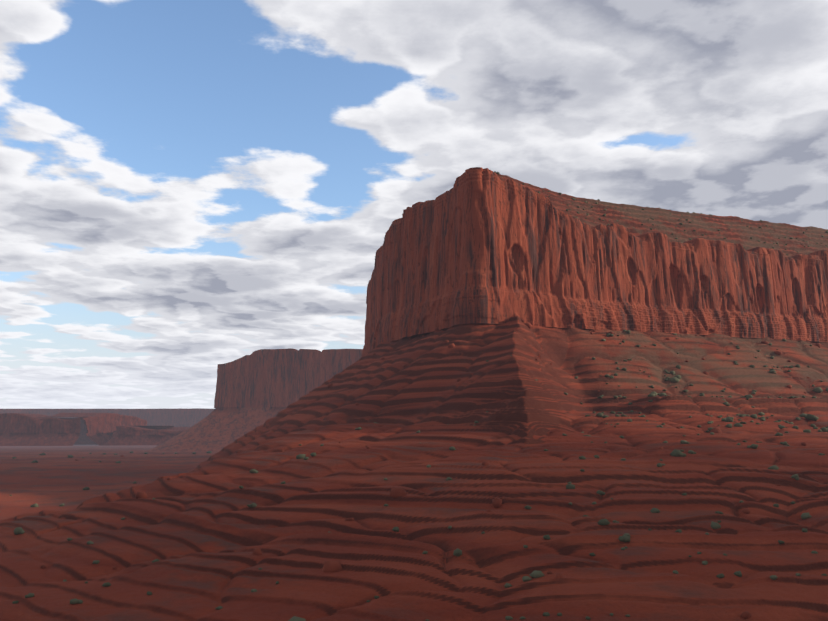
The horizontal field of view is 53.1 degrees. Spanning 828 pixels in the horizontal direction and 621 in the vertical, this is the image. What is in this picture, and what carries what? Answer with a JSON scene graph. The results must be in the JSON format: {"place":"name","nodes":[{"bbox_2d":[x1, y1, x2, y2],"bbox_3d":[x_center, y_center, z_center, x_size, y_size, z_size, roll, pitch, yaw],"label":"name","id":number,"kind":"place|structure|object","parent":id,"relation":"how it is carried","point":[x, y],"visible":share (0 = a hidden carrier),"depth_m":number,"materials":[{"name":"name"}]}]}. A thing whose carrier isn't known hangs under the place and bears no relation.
{"place":"outdoors","nodes":[
{"label":"outdoors","id":0,"kind":"place"},
{"bbox_2d":[0,413,146,445],"bbox_3d":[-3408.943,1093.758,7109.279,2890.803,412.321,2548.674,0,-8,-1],"label":"mesa","id":1,"kind":"structure","parent":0,"point":[27,429],"depth_m":6303.75,"materials":[{"name":"stone"}]},
{"bbox_2d":[0,445,157,452],"bbox_3d":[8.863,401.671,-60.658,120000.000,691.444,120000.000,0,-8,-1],"label":"ground sheet","id":2,"kind":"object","parent":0,"point":[73,448],"visible":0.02,"depth_m":3702.45,"materials":[{"name":"red soil"}]},
{"bbox_2d":[0,408,213,426],"bbox_3d":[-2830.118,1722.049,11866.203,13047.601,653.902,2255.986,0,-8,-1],"label":"plateau","id":3,"kind":"structure","parent":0,"point":[179,417],"depth_m":12105.75,"materials":[{"name":"stone"}]},
{"bbox_2d":[102,426,189,445],"bbox_3d":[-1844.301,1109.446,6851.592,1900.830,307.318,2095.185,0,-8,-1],"label":"talus slope","id":4,"kind":"structure","parent":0,"point":[137,435],"depth_m":6224.62,"materials":[{"name":"stone"}]},
{"bbox_2d":[148,348,362,451],"bbox_3d":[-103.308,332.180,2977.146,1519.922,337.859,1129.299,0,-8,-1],"label":"mesa","id":5,"kind":"structure","parent":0,"point":[255,389],"depth_m":2647.39,"materials":[{"name":"stone"}]},
{"bbox_2d":[0,315,827,620],"bbox_3d":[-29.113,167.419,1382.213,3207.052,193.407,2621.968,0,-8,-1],"label":"terrain","id":6,"kind":"structure","parent":0,"point":[198,529],"depth_m":357.99,"materials":[{"name":"red soil"}]},
{"bbox_2d":[0,330,827,620],"bbox_3d":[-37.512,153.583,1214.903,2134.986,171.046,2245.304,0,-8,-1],"label":"shrubs","id":7,"kind":"object","parent":6,"relation":"on","point":[624,538],"visible":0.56,"depth_m":461.14,"materials":[{"name":"green plant"}]},
{"bbox_2d":[40,316,820,618],"bbox_3d":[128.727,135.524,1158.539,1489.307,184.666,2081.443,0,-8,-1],"label":"shrubs","id":8,"kind":"object","parent":6,"relation":"on","point":[335,565],"visible":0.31,"depth_m":340.03,"materials":[{"name":"green plant"}]},
{"bbox_2d":[0,0,827,408],"label":"sky","id":9,"kind":"structure","parent":0,"point":[188,188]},
{"bbox_2d":[361,167,827,355],"bbox_3d":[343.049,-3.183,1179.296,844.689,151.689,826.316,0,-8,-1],"label":"mesa cliff","id":10,"kind":"structure","parent":0,"point":[478,245],"depth_m":834.76,"materials":[{"name":"stone"}]},
{"bbox_2d":[435,173,827,257],"bbox_3d":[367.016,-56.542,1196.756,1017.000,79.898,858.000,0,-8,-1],"label":"mesa top","id":11,"kind":"object","parent":10,"relation":"on","point":[738,232],"visible":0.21,"depth_m":954.67,"materials":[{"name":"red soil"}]},
{"bbox_2d":[494,171,827,254],"bbox_3d":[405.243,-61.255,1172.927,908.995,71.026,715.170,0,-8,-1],"label":"shrubs","id":12,"kind":"object","parent":11,"relation":"on","point":[560,193],"visible":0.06,"depth_m":938.02,"materials":[{"name":"green plant"}]}
]}

